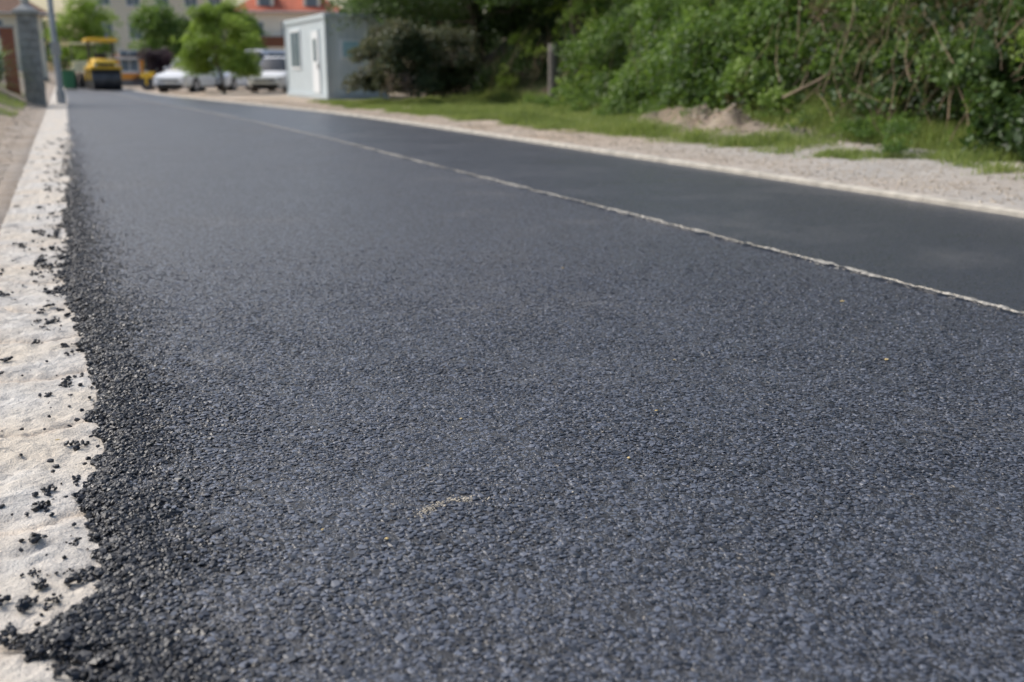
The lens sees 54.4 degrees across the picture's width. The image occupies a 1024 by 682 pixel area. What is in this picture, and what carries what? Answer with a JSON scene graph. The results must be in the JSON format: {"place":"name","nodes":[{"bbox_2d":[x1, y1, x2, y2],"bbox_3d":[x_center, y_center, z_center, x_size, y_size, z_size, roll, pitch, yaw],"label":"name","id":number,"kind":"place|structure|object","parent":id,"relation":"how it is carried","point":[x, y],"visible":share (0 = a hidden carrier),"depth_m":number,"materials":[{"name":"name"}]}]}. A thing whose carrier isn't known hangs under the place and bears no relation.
{"place":"outdoors","nodes":[
{"label":"outdoors","id":0,"kind":"place"},
{"bbox_2d":[29,0,505,70],"label":"sky","id":1,"kind":"structure","parent":0,"point":[57,4],"materials":[{"name":"white"}]},
{"bbox_2d":[0,0,1023,229],"bbox_3d":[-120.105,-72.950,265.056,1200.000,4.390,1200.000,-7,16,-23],"label":"ground","id":2,"kind":"structure","parent":0,"point":[11,176],"depth_m":13.42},
{"bbox_2d":[0,25,20,95],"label":"brickwork","id":3,"kind":"object","parent":2,"relation":"on","point":[6,35],"visible":0.76,"depth_m":32.31,"materials":[{"name":"red brick"}]},
{"bbox_2d":[0,84,26,116],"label":"bank grass","id":4,"kind":"structure","parent":2,"relation":"on","point":[21,104],"depth_m":25.81,"materials":[{"name":"green plant"}]},
{"bbox_2d":[0,41,27,85],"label":"yucca plant","id":5,"kind":"object","parent":2,"relation":"on","point":[2,54],"visible":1,"depth_m":28.46,"materials":[{"name":"green plant"}]},
{"bbox_2d":[0,14,49,81],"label":"walls","id":6,"kind":"structure","parent":2,"relation":"on","point":[9,19],"depth_m":84.32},
{"bbox_2d":[0,19,21,70],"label":"windows","id":7,"kind":"structure","parent":6,"relation":"attached to","point":[1,21],"depth_m":83.56,"materials":[{"name":"glass"}]},
{"bbox_2d":[0,0,47,17],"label":"roof","id":8,"kind":"structure","parent":6,"relation":"on","point":[6,6],"depth_m":83.65,"materials":[{"name":"brown tile"}]},
{"bbox_2d":[11,3,46,105],"bbox_3d":[-14.327,-8.491,29.656,0.720,2.980,0.720,-7,16,-23],"label":"masonry","id":9,"kind":"object","parent":2,"relation":"on","point":[25,14],"visible":0.97,"depth_m":29.40,"materials":[{"name":"grey stone"}]},
{"bbox_2d":[0,86,103,681],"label":"stone edging","id":10,"kind":"object","parent":2,"relation":"on","point":[25,475],"visible":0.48,"depth_m":3.04,"materials":[{"name":"stone"}]},
{"bbox_2d":[0,138,102,681],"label":"loose asphalt crumbs","id":11,"kind":"object","parent":10,"relation":"on","point":[23,605],"visible":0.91,"depth_m":2.60,"materials":[{"name":"black asphalt"}]},
{"bbox_2d":[40,0,123,64],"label":"garden tree","id":12,"kind":"object","parent":2,"relation":"on","point":[87,26],"visible":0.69,"depth_m":71.91,"materials":[{"name":"green plant"}]},
{"bbox_2d":[109,49,145,85],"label":"orange kiosk","id":13,"kind":"object","parent":2,"relation":"on","point":[129,63],"visible":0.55,"depth_m":66.98,"materials":[{"name":"brown metal"}]},
{"bbox_2d":[118,50,139,72],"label":"windows","id":14,"kind":"structure","parent":13,"relation":"in","point":[128,66],"depth_m":66.88,"materials":[{"name":"grey glass"}]},
{"bbox_2d":[131,46,176,83],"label":"purple shrub","id":15,"kind":"object","parent":2,"relation":"on","point":[160,60],"visible":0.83,"depth_m":55.94,"materials":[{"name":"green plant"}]},
{"bbox_2d":[88,0,226,71],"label":"walls","id":16,"kind":"structure","parent":2,"relation":"on","point":[120,9],"depth_m":93.26,"materials":[{"name":"beige paint"}]},
{"bbox_2d":[82,0,222,72],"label":"windows","id":17,"kind":"structure","parent":16,"relation":"attached to","point":[130,3],"depth_m":93.50,"materials":[{"name":"grey glass"}]},
{"bbox_2d":[126,0,190,68],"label":"garden tree","id":18,"kind":"object","parent":2,"relation":"on","point":[155,22],"visible":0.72,"depth_m":68.22,"materials":[{"name":"green plant"}]},
{"bbox_2d":[140,68,180,90],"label":"compact roller","id":19,"kind":"object","parent":2,"relation":"on","point":[147,84],"visible":0.49,"depth_m":50.62,"materials":[{"name":"metal"}]},
{"bbox_2d":[162,14,213,56],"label":"garden tree","id":20,"kind":"object","parent":2,"relation":"on","point":[185,21],"visible":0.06,"depth_m":79.99,"materials":[{"name":"green plant"}]},
{"bbox_2d":[152,58,227,92],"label":"parked car","id":21,"kind":"object","parent":2,"relation":"on","point":[167,79],"visible":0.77,"depth_m":46.23,"materials":[{"name":"white paint"}]},
{"bbox_2d":[168,0,263,92],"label":"street tree","id":22,"kind":"object","parent":2,"relation":"on","point":[199,51],"visible":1,"depth_m":42.30,"materials":[{"name":"green plant"}]},
{"bbox_2d":[200,64,249,90],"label":"parked car","id":23,"kind":"object","parent":2,"relation":"on","point":[231,83],"visible":0.32,"depth_m":48.86,"materials":[{"name":"white paint"}]},
{"bbox_2d":[221,7,269,59],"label":"garden tree","id":24,"kind":"object","parent":2,"relation":"on","point":[252,20],"visible":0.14,"depth_m":78.22,"materials":[{"name":"green plant"}]},
{"bbox_2d":[245,50,285,88],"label":"delivery van","id":25,"kind":"object","parent":2,"relation":"on","point":[271,53],"visible":0.02,"depth_m":54.35,"materials":[{"name":"white paint"}]},
{"bbox_2d":[247,57,286,91],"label":"parked van","id":26,"kind":"object","parent":2,"relation":"on","point":[273,77],"visible":0.58,"depth_m":45.91,"materials":[{"name":"white paint"}]},
{"bbox_2d":[42,13,510,69],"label":"distant trees","id":27,"kind":"object","parent":2,"relation":"on","point":[65,61],"visible":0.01,"depth_m":114.70,"materials":[{"name":"green plant"}]},
{"bbox_2d":[240,13,320,49],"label":"walls","id":28,"kind":"structure","parent":2,"relation":"on","point":[272,24],"depth_m":93.91,"materials":[{"name":"beige paint"}]},
{"bbox_2d":[255,21,284,47],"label":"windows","id":29,"kind":"structure","parent":28,"relation":"attached to","point":[275,42],"depth_m":93.28,"materials":[{"name":"white glass"}]},
{"bbox_2d":[231,0,340,12],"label":"roof","id":30,"kind":"structure","parent":28,"relation":"on","point":[285,6],"depth_m":93.78,"materials":[{"name":"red tile"}]},
{"bbox_2d":[283,13,388,99],"bbox_3d":[-6.542,-10.353,36.415,2.190,2.784,6.240,-7,17,-24],"label":"site office container","id":31,"kind":"object","parent":2,"relation":"on","point":[319,65],"visible":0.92,"depth_m":33.99,"materials":[{"name":"white metal"}]},
{"bbox_2d":[290,29,359,93],"bbox_3d":[-6.768,-10.075,35.808,1.230,2.240,5.230,-7,17,-24],"label":"door and windows","id":32,"kind":"structure","parent":31,"relation":"in","point":[295,39],"depth_m":34.61,"materials":[{"name":"white glass"}]},
{"bbox_2d":[341,16,483,99],"bbox_3d":[-2.691,-8.027,28.260,4.118,2.254,3.198,-7,16,-23],"label":"bush","id":33,"kind":"object","parent":2,"relation":"on","point":[443,60],"visible":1,"depth_m":27.62,"materials":[{"name":"green plant"}]},
{"bbox_2d":[320,0,510,60],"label":"broadleaf tree","id":34,"kind":"object","parent":2,"relation":"on","point":[486,51],"visible":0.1,"depth_m":38.84,"materials":[{"name":"green plant"}]},
{"bbox_2d":[325,0,581,91],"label":"broadleaf tree","id":35,"kind":"object","parent":2,"relation":"on","point":[415,11],"visible":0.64,"depth_m":32.91,"materials":[{"name":"green plant"}]},
{"bbox_2d":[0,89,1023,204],"bbox_3d":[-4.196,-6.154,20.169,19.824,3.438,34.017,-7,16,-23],"label":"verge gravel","id":36,"kind":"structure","parent":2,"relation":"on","point":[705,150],"depth_m":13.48,"materials":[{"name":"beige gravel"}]},
{"bbox_2d":[475,0,608,88],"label":"broadleaf tree","id":37,"kind":"object","parent":2,"relation":"on","point":[539,2],"visible":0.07,"depth_m":27.11,"materials":[{"name":"green plant"}]},
{"bbox_2d":[548,43,558,100],"bbox_3d":[1.062,-6.820,25.654,0.313,1.653,0.313,-7,16,-23],"label":"wooden post","id":38,"kind":"object","parent":2,"relation":"on","point":[552,65],"visible":0.65,"depth_m":25.52,"materials":[{"name":"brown wood"}]},
{"bbox_2d":[122,87,1023,217],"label":"kerb","id":39,"kind":"structure","parent":2,"relation":"on","point":[986,207],"depth_m":10.21,"materials":[{"name":"concrete"}]},
{"bbox_2d":[540,0,850,115],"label":"hedge","id":40,"kind":"object","parent":2,"relation":"on","point":[666,82],"visible":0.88,"depth_m":18.29,"materials":[{"name":"green plant"}]},
{"bbox_2d":[468,0,1023,142],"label":"hedge undergrowth","id":41,"kind":"object","parent":2,"relation":"on","point":[519,63],"visible":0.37,"depth_m":14.33,"materials":[{"name":"green plant"}]},
{"bbox_2d":[494,87,1000,155],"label":"verge weeds","id":42,"kind":"object","parent":2,"relation":"on","point":[860,129],"visible":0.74,"depth_m":13.14,"materials":[{"name":"green plant"}]},
{"bbox_2d":[479,0,1023,146],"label":"dry vines","id":43,"kind":"object","parent":2,"relation":"on","point":[973,24],"visible":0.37,"depth_m":13.30,"materials":[{"name":"plant"}]},
{"bbox_2d":[496,0,1023,107],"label":"bright growth","id":44,"kind":"object","parent":2,"relation":"on","point":[514,41],"visible":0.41,"depth_m":28.05,"materials":[{"name":"green plant"}]},
{"bbox_2d":[686,0,1023,139],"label":"climbing growth","id":45,"kind":"object","parent":2,"relation":"on","point":[862,16],"visible":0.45,"depth_m":14.28,"materials":[{"name":"green plant"}]},
{"bbox_2d":[710,0,1023,120],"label":"dry undergrowth","id":46,"kind":"object","parent":2,"relation":"on","point":[826,11],"visible":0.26,"depth_m":13.61,"materials":[{"name":"brown plant"}]},
{"bbox_2d":[914,0,1023,162],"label":"leafy shrub","id":47,"kind":"object","parent":2,"relation":"on","point":[984,57],"visible":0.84,"depth_m":11.25,"materials":[{"name":"green plant"}]},
{"bbox_2d":[48,83,1023,681],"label":"asphalt road","id":48,"kind":"structure","parent":0,"point":[216,181],"depth_m":3.98,"materials":[{"name":"grey asphalt"}]},
{"bbox_2d":[47,0,65,103],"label":"street lamp","id":49,"kind":"object","parent":48,"relation":"on","point":[55,48],"visible":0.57,"depth_m":32.00,"materials":[{"name":"metal"}]},
{"bbox_2d":[62,70,75,89],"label":"wheelie bin","id":50,"kind":"object","parent":48,"relation":"on","point":[69,78],"visible":1,"depth_m":53.03,"materials":[{"name":"green plastic"}]},
{"bbox_2d":[69,42,95,87],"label":"tyre roller","id":51,"kind":"object","parent":48,"relation":"on","point":[78,66],"visible":0.5,"depth_m":60.32,"materials":[{"name":"yellow metal"}]},
{"bbox_2d":[82,38,121,89],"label":"road roller","id":52,"kind":"object","parent":48,"relation":"on","point":[103,71],"visible":1,"depth_m":54.91,"materials":[{"name":"metal"}]},
{"bbox_2d":[18,121,546,681],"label":"asphalt shoulder stones","id":53,"kind":"object","parent":48,"relation":"on","point":[78,637],"visible":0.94,"depth_m":2.31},
{"bbox_2d":[408,495,513,518],"bbox_3d":[-0.132,0.389,2.373,0.263,0.003,0.110,-7,16,-23],"label":"sand scuff","id":54,"kind":"object","parent":48,"relation":"on","point":[430,507],"visible":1,"depth_m":2.38,"materials":[{"name":"beige sand"}]},
{"bbox_2d":[55,267,888,539],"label":"litter bits","id":55,"kind":"object","parent":48,"relation":"on","point":[386,538],"visible":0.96,"depth_m":2.95,"materials":[{"name":"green plant"}]},
{"bbox_2d":[17,153,1005,677],"bbox_3d":[-1.942,-1.201,8.289,4.098,0.029,13.995,-7,16,-23],"label":"loose grit","id":56,"kind":"object","parent":48,"relation":"on","point":[387,323],"visible":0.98,"depth_m":3.06,"materials":[{"name":"grey gravel"}]},
{"bbox_2d":[86,237,1023,681],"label":"rolled aggregate","id":57,"kind":"object","parent":48,"relation":"on","point":[952,469],"visible":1,"depth_m":2.57,"materials":[{"name":"stone"}]},
{"bbox_2d":[99,90,1023,316],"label":"road joint lip","id":58,"kind":"object","parent":48,"relation":"on","point":[864,275],"visible":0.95,"depth_m":6.06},
{"bbox_2d":[101,90,1023,312],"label":"road joint","id":59,"kind":"object","parent":48,"relation":"on","point":[875,275],"visible":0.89,"depth_m":5.90,"materials":[{"name":"grey asphalt"}]},
{"bbox_2d":[309,76,1023,180],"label":"verge grass","id":60,"kind":"structure","parent":0,"point":[506,110],"depth_m":14.92,"materials":[{"name":"green plant"}]},
{"bbox_2d":[782,72,828,98],"bbox_3d":[4.335,-3.761,14.634,0.663,0.399,0.245,7,17,24],"label":"fallen branch","id":61,"kind":"object","parent":60,"relation":"on","point":[799,89],"visible":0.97,"depth_m":14.58,"materials":[{"name":"wood"}]}
]}

